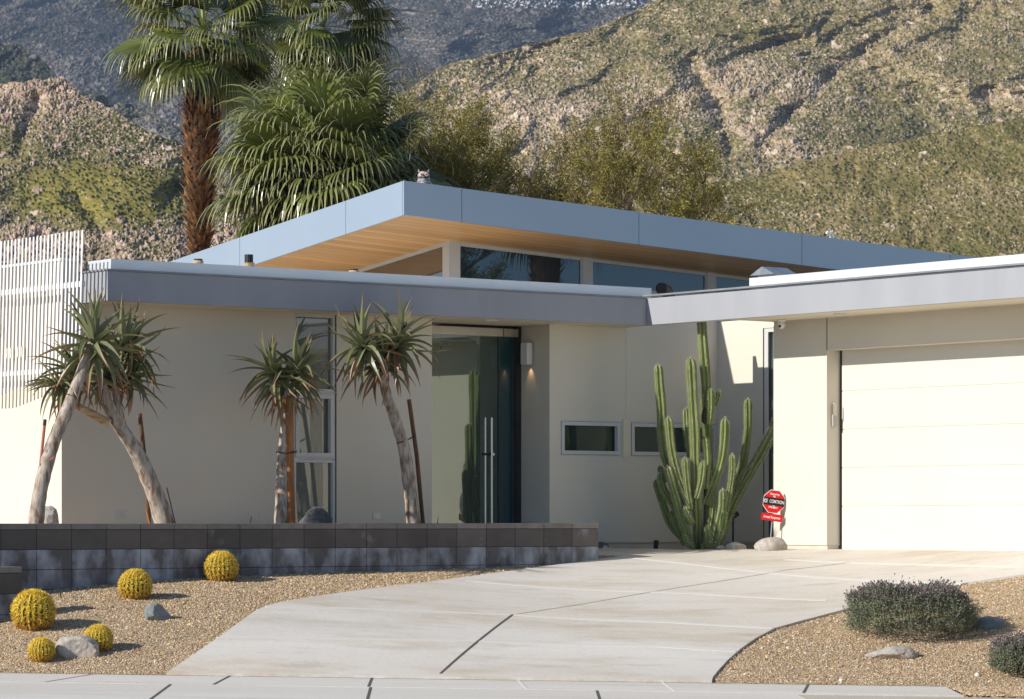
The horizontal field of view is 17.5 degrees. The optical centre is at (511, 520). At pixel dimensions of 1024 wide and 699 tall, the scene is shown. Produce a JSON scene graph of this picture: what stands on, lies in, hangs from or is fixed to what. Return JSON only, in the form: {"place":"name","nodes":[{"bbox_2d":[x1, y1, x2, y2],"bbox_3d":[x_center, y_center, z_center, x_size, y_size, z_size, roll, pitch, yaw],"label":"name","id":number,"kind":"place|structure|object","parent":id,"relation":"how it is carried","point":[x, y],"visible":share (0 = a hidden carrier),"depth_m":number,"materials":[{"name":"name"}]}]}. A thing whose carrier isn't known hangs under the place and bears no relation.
{"place":"outdoors","nodes":[
{"label":"outdoors","id":0,"kind":"place"},
{"bbox_2d":[0,76,250,271],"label":"foothill","id":1,"kind":"structure","parent":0,"point":[102,176],"depth_m":469.13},
{"bbox_2d":[0,43,251,189],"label":"shaded ridge","id":2,"kind":"structure","parent":0,"point":[19,63],"depth_m":1399.40,"materials":[{"name":"grey stone"}]},
{"bbox_2d":[0,0,654,144],"bbox_3d":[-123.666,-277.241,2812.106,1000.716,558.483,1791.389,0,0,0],"label":"mountain","id":3,"kind":"structure","parent":0,"point":[73,42],"depth_m":2553.07,"materials":[{"name":"grey stone"}]},
{"bbox_2d":[377,57,434,97],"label":"knoll","id":4,"kind":"structure","parent":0,"point":[411,64],"depth_m":1730.46,"materials":[{"name":"grey stone"}]},
{"bbox_2d":[0,673,962,696],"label":"sidewalk","id":5,"kind":"structure","parent":0,"point":[875,690],"depth_m":29.66,"materials":[{"name":"concrete"}]},
{"bbox_2d":[0,545,1023,697],"bbox_3d":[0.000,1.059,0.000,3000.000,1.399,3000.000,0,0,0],"label":"ground","id":6,"kind":"structure","parent":0,"point":[192,633],"depth_m":32.16,"materials":[{"name":"beige gravel"}]},
{"bbox_2d":[0,567,21,618],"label":"stub wall","id":7,"kind":"structure","parent":6,"relation":"on","point":[10,583],"depth_m":32.47,"materials":[{"name":"grey concrete"}]},
{"bbox_2d":[9,588,57,630],"bbox_3d":[-4.620,0.865,32.069,0.478,0.440,0.471,0,0,0],"label":"barrel cactus","id":8,"kind":"object","parent":6,"relation":"on","point":[34,609],"visible":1,"depth_m":31.94,"materials":[{"name":"yellow plant"}]},
{"bbox_2d":[27,637,55,662],"bbox_3d":[-4.387,1.207,30.979,0.281,0.261,0.280,0,0,0],"label":"barrel cactus","id":9,"kind":"object","parent":6,"relation":"on","point":[41,649],"visible":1,"depth_m":30.90,"materials":[{"name":"yellow plant"}]},
{"bbox_2d":[55,635,99,657],"bbox_3d":[-4.090,1.238,31.192,0.457,0.324,0.261,0,0,-6],"label":"boulder","id":10,"kind":"object","parent":6,"relation":"on","point":[83,646],"visible":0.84,"depth_m":31.09,"materials":[{"name":"stone"}]},
{"bbox_2d":[83,623,113,651],"bbox_3d":[-3.903,1.112,31.345,0.314,0.291,0.308,0,0,0],"label":"barrel cactus","id":11,"kind":"object","parent":6,"relation":"on","point":[102,635],"visible":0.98,"depth_m":31.26,"materials":[{"name":"yellow plant"}]},
{"bbox_2d":[117,568,153,599],"bbox_3d":[-3.801,0.649,33.527,0.385,0.349,0.373,0,0,0],"label":"barrel cactus","id":12,"kind":"object","parent":6,"relation":"on","point":[133,583],"visible":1,"depth_m":33.42,"materials":[{"name":"yellow plant"}]},
{"bbox_2d":[144,603,171,620],"bbox_3d":[-3.473,0.941,32.566,0.281,0.264,0.171,0,0,-29],"label":"boulder","id":13,"kind":"object","parent":6,"relation":"on","point":[155,611],"visible":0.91,"depth_m":32.50,"materials":[{"name":"grey stone"}]},
{"bbox_2d":[99,0,307,256],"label":"fan palm","id":14,"kind":"object","parent":6,"relation":"on","point":[202,72],"visible":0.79,"depth_m":61.71,"materials":[{"name":"green plant"}]},
{"bbox_2d":[203,550,239,581],"bbox_3d":[-3.050,0.487,34.850,0.396,0.368,0.393,0,0,0],"label":"barrel cactus","id":15,"kind":"object","parent":6,"relation":"on","point":[219,565],"visible":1,"depth_m":34.74,"materials":[{"name":"yellow plant"}]},
{"bbox_2d":[0,523,597,590],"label":"planter wall","id":16,"kind":"structure","parent":6,"relation":"on","point":[46,557],"depth_m":35.50,"materials":[{"name":"grey concrete"}]},
{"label":"planter soil","id":17,"kind":"structure","parent":16,"relation":"in","visible":0},
{"bbox_2d":[39,419,53,465],"bbox_3d":[-4.852,-0.485,34.508,0.237,1.137,0.127,0,0,9],"label":"support stake","id":18,"kind":"object","parent":17,"relation":"on","point":[43,436],"visible":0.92,"depth_m":34.53,"materials":[{"name":"red"}]},
{"bbox_2d":[44,506,58,523],"bbox_3d":[-4.932,0.052,35.182,0.287,0.419,0.226,0,0,-23],"label":"boulder","id":19,"kind":"object","parent":17,"relation":"on","point":[51,515],"visible":0.32,"depth_m":35.12,"materials":[{"name":"stone"}]},
{"bbox_2d":[28,288,151,523],"bbox_3d":[-4.399,-1.165,34.883,1.258,2.578,1.341,0,0,0],"label":"aloe tree","id":20,"kind":"object","parent":17,"relation":"on","point":[95,340],"visible":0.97,"depth_m":34.70,"materials":[{"name":"green plant"}]},
{"bbox_2d":[23,293,180,522],"bbox_3d":[-4.452,-1.142,35.419,1.918,2.592,1.262,0,0,-37],"label":"aloe tree","id":21,"kind":"object","parent":17,"relation":"on","point":[160,509],"visible":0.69,"depth_m":35.50,"materials":[{"name":"green plant"}]},
{"bbox_2d":[138,413,150,522],"bbox_3d":[-3.974,-0.536,35.934,0.169,1.246,0.048,0,0,-37],"label":"support stake","id":22,"kind":"object","parent":17,"relation":"on","point":[141,430],"visible":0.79,"depth_m":35.90,"materials":[{"name":"brown wood"}]},
{"bbox_2d":[166,487,175,522],"bbox_3d":[-3.663,-0.144,35.731,0.130,0.426,0.012,0,0,-37],"label":"support stake","id":23,"kind":"object","parent":17,"relation":"on","point":[170,504],"visible":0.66,"depth_m":35.72,"materials":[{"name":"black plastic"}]},
{"bbox_2d":[226,321,345,522],"bbox_3d":[-2.493,-1.042,36.833,1.259,2.334,1.251,0,0,40],"label":"aloe tree","id":24,"kind":"object","parent":17,"relation":"on","point":[278,386],"visible":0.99,"depth_m":36.70,"materials":[{"name":"green plant"}]},
{"bbox_2d":[276,398,296,522],"bbox_3d":[-2.519,-0.617,36.628,0.115,1.480,0.390,0,0,34],"label":"support stake","id":25,"kind":"object","parent":17,"relation":"on","point":[290,452],"visible":0.9,"depth_m":36.71,"materials":[{"name":"wood"}]},
{"bbox_2d":[299,506,331,522],"bbox_3d":[-2.230,0.045,37.218,0.372,0.407,0.258,0,0,-26],"label":"boulder","id":26,"kind":"object","parent":17,"relation":"on","point":[316,514],"visible":0.45,"depth_m":37.13,"materials":[{"name":"grey stone"}]},
{"bbox_2d":[321,290,450,522],"bbox_3d":[-1.413,-1.230,37.503,1.487,2.734,1.330,0,0,0],"label":"aloe tree","id":27,"kind":"object","parent":17,"relation":"on","point":[385,349],"visible":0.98,"depth_m":37.45,"materials":[{"name":"green plant"}]},
{"bbox_2d":[396,399,424,522],"bbox_3d":[-1.175,-0.625,37.654,0.106,1.507,0.541,0,0,37],"label":"support stake","id":28,"kind":"object","parent":17,"relation":"on","point":[416,453],"visible":0.9,"depth_m":37.76,"materials":[{"name":"wood"}]},
{"bbox_2d":[195,50,461,459],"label":"fan palm","id":29,"kind":"object","parent":6,"relation":"on","point":[294,141],"visible":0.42,"depth_m":55.08,"materials":[{"name":"green plant"}]},
{"bbox_2d":[259,0,414,459],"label":"fan palm","id":30,"kind":"object","parent":6,"relation":"on","point":[361,35],"visible":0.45,"depth_m":69.23,"materials":[{"name":"green plant"}]},
{"bbox_2d":[0,682,804,698],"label":"gutter","id":31,"kind":"object","parent":6,"relation":"on","point":[23,690],"visible":1,"depth_m":28.03,"materials":[{"name":"concrete"}]},
{"bbox_2d":[379,68,550,197],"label":"desert tree","id":32,"kind":"object","parent":6,"relation":"on","point":[464,167],"visible":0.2,"depth_m":57.67,"materials":[{"name":"green plant"}]},
{"bbox_2d":[0,181,1023,550],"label":"modern house","id":33,"kind":"structure","parent":6,"relation":"on","point":[910,361],"depth_m":38.97,"materials":[{"name":"beige paint"}]},
{"bbox_2d":[6,348,14,358],"bbox_3d":[-5.577,-1.863,37.008,0.069,0.115,0.110,0,0,-37],"label":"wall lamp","id":34,"kind":"object","parent":33,"relation":"attached to","point":[10,353],"visible":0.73,"depth_m":36.97,"materials":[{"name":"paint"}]},
{"bbox_2d":[17,347,25,356],"bbox_3d":[-5.429,-1.867,36.811,0.069,0.115,0.110,0,0,-37],"label":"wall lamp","id":35,"kind":"object","parent":33,"relation":"attached to","point":[21,352],"visible":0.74,"depth_m":36.79,"materials":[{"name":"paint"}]},
{"bbox_2d":[0,230,84,394],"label":"slat screen","id":36,"kind":"object","parent":33,"relation":"attached to","point":[46,288],"visible":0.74,"depth_m":36.18,"materials":[{"name":"white paint"}]},
{"bbox_2d":[193,259,203,263],"bbox_3d":[-3.549,-2.729,37.570,0.340,0.457,0.340,0,0,-37],"label":"vent pipe","id":37,"kind":"object","parent":33,"relation":"on","point":[200,261],"visible":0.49,"depth_m":37.52,"materials":[{"name":"beige metal"}]},
{"bbox_2d":[243,254,254,265],"bbox_3d":[-3.008,-2.769,37.977,0.340,0.539,0.340,0,0,-37],"label":"vent pipe","id":38,"kind":"object","parent":33,"relation":"on","point":[248,260],"visible":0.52,"depth_m":37.93,"materials":[{"name":"black metal"}]},
{"bbox_2d":[248,512,257,519],"bbox_3d":[-2.934,-0.050,37.652,0.130,0.090,0.008,0,0,-37],"label":"step light","id":39,"kind":"object","parent":33,"relation":"attached to","point":[254,515],"visible":1,"depth_m":37.65,"materials":[{"name":"metal"}]},
{"bbox_2d":[294,313,334,392],"bbox_3d":[-2.293,-1.924,38.207,0.576,0.893,0.080,0,0,-37],"label":"window","id":40,"kind":"structure","parent":33,"relation":"in","point":[315,324],"depth_m":38.27,"materials":[{"name":"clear glass"}]},
{"bbox_2d":[294,392,334,459],"bbox_3d":[-2.288,-1.090,38.200,0.576,0.773,0.096,0,0,-37],"label":"window","id":41,"kind":"structure","parent":33,"relation":"in","point":[315,439],"depth_m":38.24,"materials":[{"name":"clear glass"}]},
{"bbox_2d":[294,459,334,522],"bbox_3d":[-2.293,-0.220,38.207,0.576,0.959,0.080,0,0,-37],"label":"window","id":42,"kind":"structure","parent":33,"relation":"in","point":[314,480],"depth_m":38.23,"materials":[{"name":"clear glass"}]},
{"bbox_2d":[372,512,381,519],"bbox_3d":[-1.570,-0.055,38.679,0.130,0.090,0.008,0,0,-37],"label":"step light","id":43,"kind":"object","parent":33,"relation":"attached to","point":[376,515],"visible":1,"depth_m":38.68,"materials":[{"name":"metal"}]},
{"bbox_2d":[358,243,441,276],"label":"window","id":44,"kind":"structure","parent":33,"relation":"in","point":[427,261],"depth_m":41.56,"materials":[{"name":"clear glass"}]},
{"bbox_2d":[417,169,430,183],"bbox_3d":[-1.061,-4.059,39.944,0.184,0.333,0.186,0,0,0],"label":"owl decoy","id":45,"kind":"object","parent":33,"relation":"on","point":[423,176],"visible":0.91,"depth_m":39.88,"materials":[{"name":"beige plastic"}]},
{"bbox_2d":[432,323,520,522],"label":"entrance door","id":46,"kind":"structure","parent":33,"relation":"in","point":[476,396],"depth_m":40.31,"materials":[{"name":"glass"}]},
{"bbox_2d":[460,243,581,283],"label":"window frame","id":47,"kind":"structure","parent":33,"relation":"in","point":[476,261],"depth_m":41.64,"materials":[{"name":"glass"}]},
{"bbox_2d":[521,343,532,364],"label":"wall lamp","id":48,"kind":"object","parent":33,"relation":"attached to","point":[526,353],"visible":1,"depth_m":40.42,"materials":[{"name":"silver metal"}]},
{"bbox_2d":[560,419,620,456],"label":"window","id":49,"kind":"structure","parent":33,"relation":"in","point":[602,438],"depth_m":40.65,"materials":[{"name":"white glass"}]},
{"bbox_2d":[593,259,706,294],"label":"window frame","id":50,"kind":"structure","parent":33,"relation":"in","point":[605,272],"depth_m":42.87,"materials":[{"name":"glass"}]},
{"bbox_2d":[656,283,674,296],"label":"roof duct","id":51,"kind":"object","parent":33,"relation":"on","point":[661,288],"visible":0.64,"depth_m":42.02,"materials":[{"name":"metal"}]},
{"bbox_2d":[630,421,716,457],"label":"window","id":52,"kind":"structure","parent":33,"relation":"in","point":[643,434],"depth_m":41.24,"materials":[{"name":"clear glass"}]},
{"bbox_2d":[716,274,748,292],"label":"window","id":53,"kind":"structure","parent":33,"relation":"in","point":[722,281],"depth_m":43.75,"materials":[{"name":"glass"}]},
{"bbox_2d":[764,328,773,537],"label":"window","id":54,"kind":"structure","parent":33,"relation":"in","point":[766,330],"depth_m":41.09,"materials":[{"name":"white glass"}]},
{"bbox_2d":[750,267,795,276],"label":"skylight","id":55,"kind":"object","parent":33,"relation":"attached to","point":[767,271],"visible":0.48,"depth_m":40.18,"materials":[{"name":"white paint"}]},
{"bbox_2d":[777,319,785,328],"bbox_3d":[3.187,-2.321,39.287,0.110,0.107,0.110,0,0,-37],"label":"security camera","id":56,"kind":"object","parent":33,"relation":"attached to","point":[781,324],"visible":1,"depth_m":39.25,"materials":[{"name":"white paint"}]},
{"bbox_2d":[825,231,834,237],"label":"bent pipe","id":57,"kind":"object","parent":33,"relation":"on","point":[830,233],"visible":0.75,"depth_m":44.32,"materials":[{"name":"white metal"}]},
{"bbox_2d":[832,403,836,426],"bbox_3d":[3.788,-1.240,39.038,0.060,0.280,0.041,0,0,-37],"label":"garage keypad","id":58,"kind":"object","parent":33,"relation":"attached to","point":[834,415],"visible":1,"depth_m":39.02,"materials":[{"name":"grey plastic"}]},
{"bbox_2d":[840,340,1023,550],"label":"garage door","id":59,"kind":"structure","parent":33,"relation":"in","point":[932,436],"depth_m":37.87,"materials":[{"name":"metal"}]},
{"bbox_2d":[483,65,715,209],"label":"desert tree","id":60,"kind":"object","parent":6,"relation":"on","point":[571,149],"visible":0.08,"depth_m":58.19,"materials":[{"name":"green plant"}]},
{"bbox_2d":[598,542,608,547],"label":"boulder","id":61,"kind":"object","parent":6,"relation":"on","point":[602,545],"visible":0.27,"depth_m":40.37,"materials":[{"name":"grey stone"}]},
{"bbox_2d":[468,105,764,228],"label":"desert tree","id":62,"kind":"object","parent":6,"relation":"on","point":[692,208],"visible":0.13,"depth_m":56.87,"materials":[{"name":"green plant"}]},
{"bbox_2d":[653,540,658,548],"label":"ground spotlight","id":63,"kind":"object","parent":6,"relation":"on","point":[656,543],"visible":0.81,"depth_m":40.74,"materials":[{"name":"black plastic"}]},
{"bbox_2d":[715,545,724,549],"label":"boulder","id":64,"kind":"object","parent":6,"relation":"on","point":[719,547],"visible":0.6,"depth_m":39.67,"materials":[{"name":"stone"}]},
{"bbox_2d":[724,542,746,549],"bbox_3d":[2.660,0.333,39.571,0.268,0.154,0.194,0,0,0],"label":"boulder","id":65,"kind":"object","parent":6,"relation":"on","point":[734,545],"visible":0.62,"depth_m":39.51,"materials":[{"name":"stone"}]},
{"bbox_2d":[732,511,738,541],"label":"path light","id":66,"kind":"object","parent":6,"relation":"on","point":[736,513],"visible":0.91,"depth_m":40.51,"materials":[{"name":"metal"}]},
{"bbox_2d":[865,646,918,659],"bbox_3d":[3.638,1.295,31.819,0.520,0.195,0.309,0,0,6],"label":"boulder","id":67,"kind":"object","parent":6,"relation":"on","point":[900,652],"visible":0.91,"depth_m":31.71,"materials":[{"name":"stone"}]},
{"bbox_2d":[840,573,983,633],"bbox_3d":[3.935,0.811,32.804,1.425,0.602,1.355,0,0,0],"label":"flowering shrub","id":68,"kind":"object","parent":6,"relation":"on","point":[941,598],"visible":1,"depth_m":32.45,"materials":[{"name":"green plant"}]},
{"bbox_2d":[973,616,1005,628],"bbox_3d":[4.744,1.043,33.002,0.345,0.189,0.279,0,0,0],"label":"boulder","id":69,"kind":"object","parent":6,"relation":"on","point":[989,622],"visible":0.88,"depth_m":32.89,"materials":[{"name":"grey stone"}]},
{"bbox_2d":[984,626,1023,672],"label":"flowering shrub","id":70,"kind":"object","parent":6,"relation":"on","point":[1007,651],"visible":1,"depth_m":30.91,"materials":[{"name":"green plant"}]},
{"bbox_2d":[167,548,1023,682],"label":"driveway","id":71,"kind":"structure","parent":0,"point":[655,615],"depth_m":33.50,"materials":[{"name":"concrete"}]},
{"bbox_2d":[754,537,787,550],"bbox_3d":[3.053,0.317,39.198,0.401,0.251,0.258,0,0,0],"label":"boulder","id":72,"kind":"object","parent":71,"relation":"on","point":[772,544],"visible":0.76,"depth_m":39.11,"materials":[{"name":"stone"}]},
{"bbox_2d":[761,490,784,536],"bbox_3d":[3.106,-0.003,39.552,0.295,0.733,0.034,0,0,-7],"label":"security sign","id":73,"kind":"object","parent":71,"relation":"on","point":[773,501],"visible":1,"depth_m":39.54,"materials":[{"name":"red metal"}]},
{"bbox_2d":[234,0,1023,459],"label":"mountain","id":74,"kind":"structure","parent":0,"point":[794,82],"depth_m":1034.85,"materials":[{"name":"brown stone"}]},
{"bbox_2d":[653,322,773,549],"bbox_3d":[2.567,-1.112,40.108,1.785,3.006,0.839,0,0,-17],"label":"column cactus","id":75,"kind":"object","parent":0,"point":[682,498],"depth_m":39.88,"materials":[{"name":"green plant"}]},
{"bbox_2d":[700,118,1023,257],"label":"foothill","id":76,"kind":"structure","parent":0,"point":[958,191],"depth_m":461.73,"materials":[{"name":"plant"}]},
{"bbox_2d":[798,695,1023,698],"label":"tan pavement","id":77,"kind":"structure","parent":0,"point":[850,697],"depth_m":28.73,"materials":[{"name":"concrete"}]}
]}

